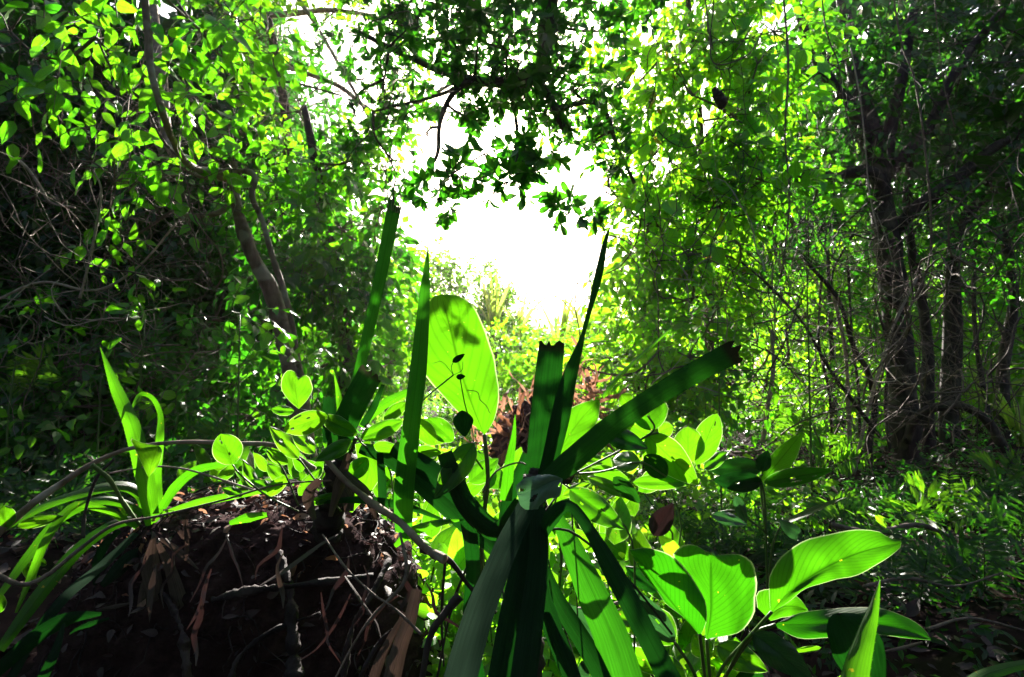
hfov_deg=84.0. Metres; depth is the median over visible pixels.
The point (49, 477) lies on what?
fern
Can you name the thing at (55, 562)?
leaf litter
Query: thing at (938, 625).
fallen branch
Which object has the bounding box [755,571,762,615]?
fern
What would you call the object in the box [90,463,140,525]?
fallen branch
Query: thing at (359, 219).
background tree
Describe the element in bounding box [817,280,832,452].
sapling
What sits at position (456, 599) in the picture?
fallen branch
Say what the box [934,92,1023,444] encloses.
slim tree
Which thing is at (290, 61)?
wood
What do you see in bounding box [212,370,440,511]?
round leaved plant
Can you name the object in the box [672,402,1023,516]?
ground cover
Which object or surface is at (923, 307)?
slim tree
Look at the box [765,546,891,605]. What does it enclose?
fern
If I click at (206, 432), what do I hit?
fern
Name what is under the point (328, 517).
strap leaved plant
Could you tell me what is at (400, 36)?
twig tangle
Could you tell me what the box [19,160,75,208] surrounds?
dead branch
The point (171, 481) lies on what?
fern
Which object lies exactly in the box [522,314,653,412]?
leafy shrub
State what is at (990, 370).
twig tangle
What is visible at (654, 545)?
grass
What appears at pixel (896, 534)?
fern
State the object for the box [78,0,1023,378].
sky
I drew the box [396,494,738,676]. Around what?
ground cover
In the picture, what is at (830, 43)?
liana
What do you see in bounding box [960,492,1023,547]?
fern
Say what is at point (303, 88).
twig tangle
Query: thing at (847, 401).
sapling
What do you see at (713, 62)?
liana
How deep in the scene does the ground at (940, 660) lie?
1.96 m
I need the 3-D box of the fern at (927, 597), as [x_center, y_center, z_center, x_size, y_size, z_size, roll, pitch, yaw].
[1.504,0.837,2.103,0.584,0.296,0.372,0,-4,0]
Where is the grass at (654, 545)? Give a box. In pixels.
[387,455,757,638]
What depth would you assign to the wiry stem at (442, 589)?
1.12 m
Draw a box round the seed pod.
[711,86,726,109]
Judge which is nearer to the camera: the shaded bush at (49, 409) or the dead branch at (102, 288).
the dead branch at (102, 288)
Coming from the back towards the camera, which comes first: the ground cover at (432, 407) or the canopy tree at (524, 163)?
the ground cover at (432, 407)
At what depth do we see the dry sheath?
0.91 m
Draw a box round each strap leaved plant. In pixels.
[302,159,495,553]
[389,225,742,676]
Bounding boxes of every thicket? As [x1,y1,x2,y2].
[0,0,296,465]
[110,0,347,447]
[759,0,1023,260]
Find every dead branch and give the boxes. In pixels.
[0,223,176,297]
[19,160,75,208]
[78,170,102,298]
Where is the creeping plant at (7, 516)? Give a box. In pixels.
[0,505,62,612]
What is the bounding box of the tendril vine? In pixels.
[423,354,489,442]
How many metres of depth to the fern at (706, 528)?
2.56 m
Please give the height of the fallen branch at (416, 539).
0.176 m
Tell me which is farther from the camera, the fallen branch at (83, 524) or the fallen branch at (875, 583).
the fallen branch at (875, 583)
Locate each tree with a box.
[0,0,163,475]
[0,0,201,406]
[0,0,298,419]
[0,0,319,488]
[71,26,359,436]
[78,10,331,412]
[194,83,398,381]
[196,0,453,447]
[200,86,440,455]
[310,0,670,236]
[539,0,865,425]
[577,119,845,431]
[609,163,828,387]
[701,182,944,422]
[711,0,1015,432]
[739,0,1023,467]
[833,3,1023,435]
[873,198,1023,429]
[880,96,981,461]
[896,97,1023,452]
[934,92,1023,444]
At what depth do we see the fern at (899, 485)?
3.37 m
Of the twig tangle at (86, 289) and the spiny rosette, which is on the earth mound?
the spiny rosette
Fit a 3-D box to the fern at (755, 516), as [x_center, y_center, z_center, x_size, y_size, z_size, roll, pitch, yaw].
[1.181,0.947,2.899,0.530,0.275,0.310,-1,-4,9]
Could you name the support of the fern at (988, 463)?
on the ground at (940, 660)
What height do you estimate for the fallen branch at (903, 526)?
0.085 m
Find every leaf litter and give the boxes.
[8,522,1017,670]
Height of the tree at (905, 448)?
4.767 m
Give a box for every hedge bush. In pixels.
[393,233,546,410]
[510,295,634,371]
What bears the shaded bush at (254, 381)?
on the ground at (940, 660)
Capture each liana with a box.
[705,0,762,65]
[781,0,790,275]
[821,0,857,159]
[850,47,877,231]
[874,0,931,402]
[934,0,954,127]
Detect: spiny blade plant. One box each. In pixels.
[841,580,880,676]
[967,660,1023,676]
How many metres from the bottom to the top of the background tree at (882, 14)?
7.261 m
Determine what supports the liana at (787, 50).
hanging from the canopy tree at (524, 163)
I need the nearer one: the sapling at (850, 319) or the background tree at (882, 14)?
the sapling at (850, 319)
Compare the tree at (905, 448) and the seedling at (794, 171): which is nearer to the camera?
the seedling at (794, 171)
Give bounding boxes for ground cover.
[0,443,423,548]
[262,366,937,440]
[311,413,898,591]
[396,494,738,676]
[568,445,1023,676]
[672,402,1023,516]
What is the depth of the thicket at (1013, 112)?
5.48 m
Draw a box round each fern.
[0,342,62,394]
[0,466,122,528]
[0,468,68,510]
[100,460,227,505]
[181,402,249,461]
[649,512,751,554]
[692,502,785,551]
[718,484,806,516]
[730,516,823,573]
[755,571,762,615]
[764,403,815,449]
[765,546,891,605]
[801,489,864,522]
[802,423,875,476]
[823,485,904,528]
[847,519,946,581]
[869,533,986,605]
[876,478,956,511]
[880,467,1006,540]
[920,526,1023,595]
[950,471,1023,518]
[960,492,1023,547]
[966,448,1023,489]
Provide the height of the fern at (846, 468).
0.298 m
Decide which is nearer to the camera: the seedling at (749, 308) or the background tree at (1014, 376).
the seedling at (749, 308)
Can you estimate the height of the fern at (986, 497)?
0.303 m
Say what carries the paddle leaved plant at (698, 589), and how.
on the ground at (940, 660)
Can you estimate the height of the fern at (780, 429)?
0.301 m
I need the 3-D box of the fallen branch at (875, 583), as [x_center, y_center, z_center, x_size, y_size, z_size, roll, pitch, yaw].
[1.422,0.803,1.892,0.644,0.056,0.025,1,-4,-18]
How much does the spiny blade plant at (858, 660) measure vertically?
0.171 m
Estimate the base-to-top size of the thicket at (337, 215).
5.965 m
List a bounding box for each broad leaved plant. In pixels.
[561,392,730,650]
[649,432,841,624]
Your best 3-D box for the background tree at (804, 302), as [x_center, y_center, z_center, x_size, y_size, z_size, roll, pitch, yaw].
[4.645,-0.594,8.494,4.596,3.969,2.258,1,-4,-18]
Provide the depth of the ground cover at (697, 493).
2.89 m
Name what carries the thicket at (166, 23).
on the ground at (940, 660)
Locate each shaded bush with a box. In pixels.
[0,281,231,491]
[62,305,364,522]
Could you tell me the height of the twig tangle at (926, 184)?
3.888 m
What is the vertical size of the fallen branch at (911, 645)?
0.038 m
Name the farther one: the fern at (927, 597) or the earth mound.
the fern at (927, 597)
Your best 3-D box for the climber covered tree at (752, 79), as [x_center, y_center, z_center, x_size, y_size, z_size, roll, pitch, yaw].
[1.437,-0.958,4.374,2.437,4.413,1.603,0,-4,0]
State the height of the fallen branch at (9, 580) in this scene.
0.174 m
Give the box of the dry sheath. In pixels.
[369,589,421,676]
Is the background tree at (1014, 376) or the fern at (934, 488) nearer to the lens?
the fern at (934, 488)
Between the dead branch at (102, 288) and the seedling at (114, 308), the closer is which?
the seedling at (114, 308)
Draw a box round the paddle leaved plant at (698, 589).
[569,530,930,676]
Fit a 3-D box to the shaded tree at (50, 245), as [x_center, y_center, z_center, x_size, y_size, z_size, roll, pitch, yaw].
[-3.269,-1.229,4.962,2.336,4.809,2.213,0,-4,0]
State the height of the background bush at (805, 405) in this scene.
3.791 m
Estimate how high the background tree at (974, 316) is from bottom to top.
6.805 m
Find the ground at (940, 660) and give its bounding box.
[0,384,1023,676]
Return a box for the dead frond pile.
[444,336,629,509]
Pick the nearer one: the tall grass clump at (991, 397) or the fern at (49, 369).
the fern at (49, 369)
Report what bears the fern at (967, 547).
on the ground at (940, 660)
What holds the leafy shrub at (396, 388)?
on the ground at (940, 660)
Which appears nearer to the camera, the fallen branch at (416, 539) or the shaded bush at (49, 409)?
the fallen branch at (416, 539)
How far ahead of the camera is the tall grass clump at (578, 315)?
6.32 m
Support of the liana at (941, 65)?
hanging from the twig tangle at (926, 184)
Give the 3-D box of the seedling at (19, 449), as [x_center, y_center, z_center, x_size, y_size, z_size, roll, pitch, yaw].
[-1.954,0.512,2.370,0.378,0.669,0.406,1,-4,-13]
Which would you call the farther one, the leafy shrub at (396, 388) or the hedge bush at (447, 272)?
the hedge bush at (447, 272)
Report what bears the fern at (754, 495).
on the ground at (940, 660)
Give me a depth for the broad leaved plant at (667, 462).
1.08 m
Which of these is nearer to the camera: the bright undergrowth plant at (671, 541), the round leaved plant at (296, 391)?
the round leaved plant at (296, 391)
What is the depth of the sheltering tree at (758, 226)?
7.92 m
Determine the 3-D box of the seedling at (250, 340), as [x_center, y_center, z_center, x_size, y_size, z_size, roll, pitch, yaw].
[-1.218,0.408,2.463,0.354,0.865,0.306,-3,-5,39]
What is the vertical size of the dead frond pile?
1.154 m
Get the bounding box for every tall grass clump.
[471,262,514,427]
[496,285,556,392]
[534,288,586,343]
[538,284,621,349]
[964,356,1023,420]
[977,390,1023,445]
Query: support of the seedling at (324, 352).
on the ground at (940, 660)
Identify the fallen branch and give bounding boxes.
[0,440,315,535]
[0,480,330,586]
[80,457,114,538]
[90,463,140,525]
[109,466,277,498]
[322,534,421,634]
[324,460,447,563]
[335,532,408,676]
[359,628,391,676]
[419,548,496,613]
[419,592,462,676]
[831,522,955,538]
[862,572,1003,587]
[885,641,922,651]
[926,617,1023,630]
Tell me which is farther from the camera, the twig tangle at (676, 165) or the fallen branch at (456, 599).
the twig tangle at (676, 165)
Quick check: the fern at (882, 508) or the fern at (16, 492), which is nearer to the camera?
the fern at (16, 492)
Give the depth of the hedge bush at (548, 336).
9.67 m
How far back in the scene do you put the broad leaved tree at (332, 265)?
4.03 m
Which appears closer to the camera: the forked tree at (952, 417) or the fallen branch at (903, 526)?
the fallen branch at (903, 526)
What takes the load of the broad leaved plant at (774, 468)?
on the ground at (940, 660)
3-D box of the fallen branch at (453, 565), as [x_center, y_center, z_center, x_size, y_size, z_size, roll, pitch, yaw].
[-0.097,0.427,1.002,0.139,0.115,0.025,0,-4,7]
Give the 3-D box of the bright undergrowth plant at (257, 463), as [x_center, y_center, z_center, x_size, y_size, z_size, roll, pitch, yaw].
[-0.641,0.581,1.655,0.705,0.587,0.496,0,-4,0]
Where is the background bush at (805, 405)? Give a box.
[741,241,991,446]
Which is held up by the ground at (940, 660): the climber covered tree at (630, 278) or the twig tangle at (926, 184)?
the climber covered tree at (630, 278)
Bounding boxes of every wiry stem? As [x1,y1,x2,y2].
[436,567,465,676]
[440,562,446,666]
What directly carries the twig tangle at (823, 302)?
on the ground at (940, 660)
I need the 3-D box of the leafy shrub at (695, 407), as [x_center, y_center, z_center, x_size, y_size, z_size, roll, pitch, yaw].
[0.912,0.437,3.784,1.242,1.473,1.783,1,-4,-14]
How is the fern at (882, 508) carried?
on the ground at (940, 660)
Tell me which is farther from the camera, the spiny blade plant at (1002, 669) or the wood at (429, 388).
the wood at (429, 388)
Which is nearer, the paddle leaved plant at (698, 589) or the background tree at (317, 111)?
the paddle leaved plant at (698, 589)
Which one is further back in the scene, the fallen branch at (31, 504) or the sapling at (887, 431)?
the sapling at (887, 431)
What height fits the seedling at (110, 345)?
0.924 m
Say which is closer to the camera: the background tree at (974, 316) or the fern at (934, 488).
the fern at (934, 488)
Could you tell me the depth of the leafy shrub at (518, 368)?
6.11 m
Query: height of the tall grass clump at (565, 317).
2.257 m
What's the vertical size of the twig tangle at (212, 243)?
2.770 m
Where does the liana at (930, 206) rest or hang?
hanging from the twig tangle at (926, 184)
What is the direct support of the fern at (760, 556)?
on the ground at (940, 660)
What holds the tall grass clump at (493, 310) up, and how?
on the ground at (940, 660)
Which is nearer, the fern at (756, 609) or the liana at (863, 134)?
the fern at (756, 609)
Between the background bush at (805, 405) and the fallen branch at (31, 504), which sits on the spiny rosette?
the fallen branch at (31, 504)
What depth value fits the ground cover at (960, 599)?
2.24 m
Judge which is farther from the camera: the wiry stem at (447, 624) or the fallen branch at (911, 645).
the fallen branch at (911, 645)
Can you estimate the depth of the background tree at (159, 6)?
8.22 m
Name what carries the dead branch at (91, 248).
attached to the leaning tree at (153, 94)
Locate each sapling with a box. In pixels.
[726,255,881,437]
[760,330,775,442]
[799,255,878,482]
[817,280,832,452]
[831,287,852,457]
[847,266,861,455]
[852,276,917,474]
[874,298,892,458]
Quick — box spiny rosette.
[0,347,266,676]
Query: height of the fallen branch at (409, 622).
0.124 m
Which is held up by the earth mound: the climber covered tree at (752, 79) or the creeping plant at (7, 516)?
the creeping plant at (7, 516)
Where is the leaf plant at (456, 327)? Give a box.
[420,294,498,574]
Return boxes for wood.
[0,3,303,407]
[352,69,1022,392]
[718,0,1023,420]
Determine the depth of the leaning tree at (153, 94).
2.65 m
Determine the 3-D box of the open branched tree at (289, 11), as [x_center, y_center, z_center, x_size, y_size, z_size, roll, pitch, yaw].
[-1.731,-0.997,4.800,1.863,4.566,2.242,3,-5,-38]
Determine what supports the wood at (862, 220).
on the ground at (940, 660)
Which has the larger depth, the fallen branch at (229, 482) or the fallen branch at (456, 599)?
the fallen branch at (229, 482)
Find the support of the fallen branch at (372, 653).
on the dry sheath
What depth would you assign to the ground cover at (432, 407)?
8.13 m
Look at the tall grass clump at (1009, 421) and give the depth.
6.00 m
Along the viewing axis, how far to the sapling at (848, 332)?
4.19 m
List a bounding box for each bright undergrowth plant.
[177,443,394,507]
[422,447,697,666]
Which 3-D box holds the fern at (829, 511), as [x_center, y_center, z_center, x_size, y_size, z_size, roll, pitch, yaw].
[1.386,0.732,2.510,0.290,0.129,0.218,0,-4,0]
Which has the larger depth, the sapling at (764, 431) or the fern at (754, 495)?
the sapling at (764, 431)
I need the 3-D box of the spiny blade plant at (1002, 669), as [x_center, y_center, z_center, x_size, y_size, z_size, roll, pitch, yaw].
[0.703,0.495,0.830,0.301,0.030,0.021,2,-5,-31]
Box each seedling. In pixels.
[0,294,85,495]
[0,381,92,514]
[58,338,164,524]
[83,277,190,484]
[119,384,241,490]
[211,334,285,482]
[230,276,299,486]
[287,323,350,459]
[692,268,764,543]
[758,156,877,537]
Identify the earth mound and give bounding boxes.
[25,477,458,676]
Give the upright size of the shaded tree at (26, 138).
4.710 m
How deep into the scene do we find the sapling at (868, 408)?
4.09 m
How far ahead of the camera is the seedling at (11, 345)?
2.80 m
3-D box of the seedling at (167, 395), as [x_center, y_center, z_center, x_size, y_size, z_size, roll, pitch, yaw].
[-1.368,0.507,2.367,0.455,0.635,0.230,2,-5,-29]
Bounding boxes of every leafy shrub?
[354,249,446,442]
[483,316,572,421]
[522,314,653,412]
[562,295,791,506]
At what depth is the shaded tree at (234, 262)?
5.10 m
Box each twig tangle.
[0,0,364,472]
[0,34,264,443]
[180,0,479,267]
[290,0,704,215]
[513,0,991,433]
[516,48,1023,519]
[567,104,974,487]
[658,0,1023,375]
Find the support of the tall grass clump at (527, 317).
on the ground at (940, 660)
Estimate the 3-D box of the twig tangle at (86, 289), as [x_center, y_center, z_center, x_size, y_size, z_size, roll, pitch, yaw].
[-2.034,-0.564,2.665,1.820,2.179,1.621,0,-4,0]
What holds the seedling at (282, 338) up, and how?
on the ground at (940, 660)
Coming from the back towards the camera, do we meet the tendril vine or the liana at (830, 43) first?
the liana at (830, 43)
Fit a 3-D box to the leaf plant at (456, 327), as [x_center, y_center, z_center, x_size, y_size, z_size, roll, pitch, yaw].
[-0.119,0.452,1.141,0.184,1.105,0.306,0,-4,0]
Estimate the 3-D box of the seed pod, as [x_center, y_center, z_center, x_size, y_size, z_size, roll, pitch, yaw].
[1.240,-1.438,3.401,0.094,0.136,0.078,0,-4,0]
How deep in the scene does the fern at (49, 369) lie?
2.81 m
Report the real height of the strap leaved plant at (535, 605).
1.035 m
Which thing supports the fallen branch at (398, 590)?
on the earth mound

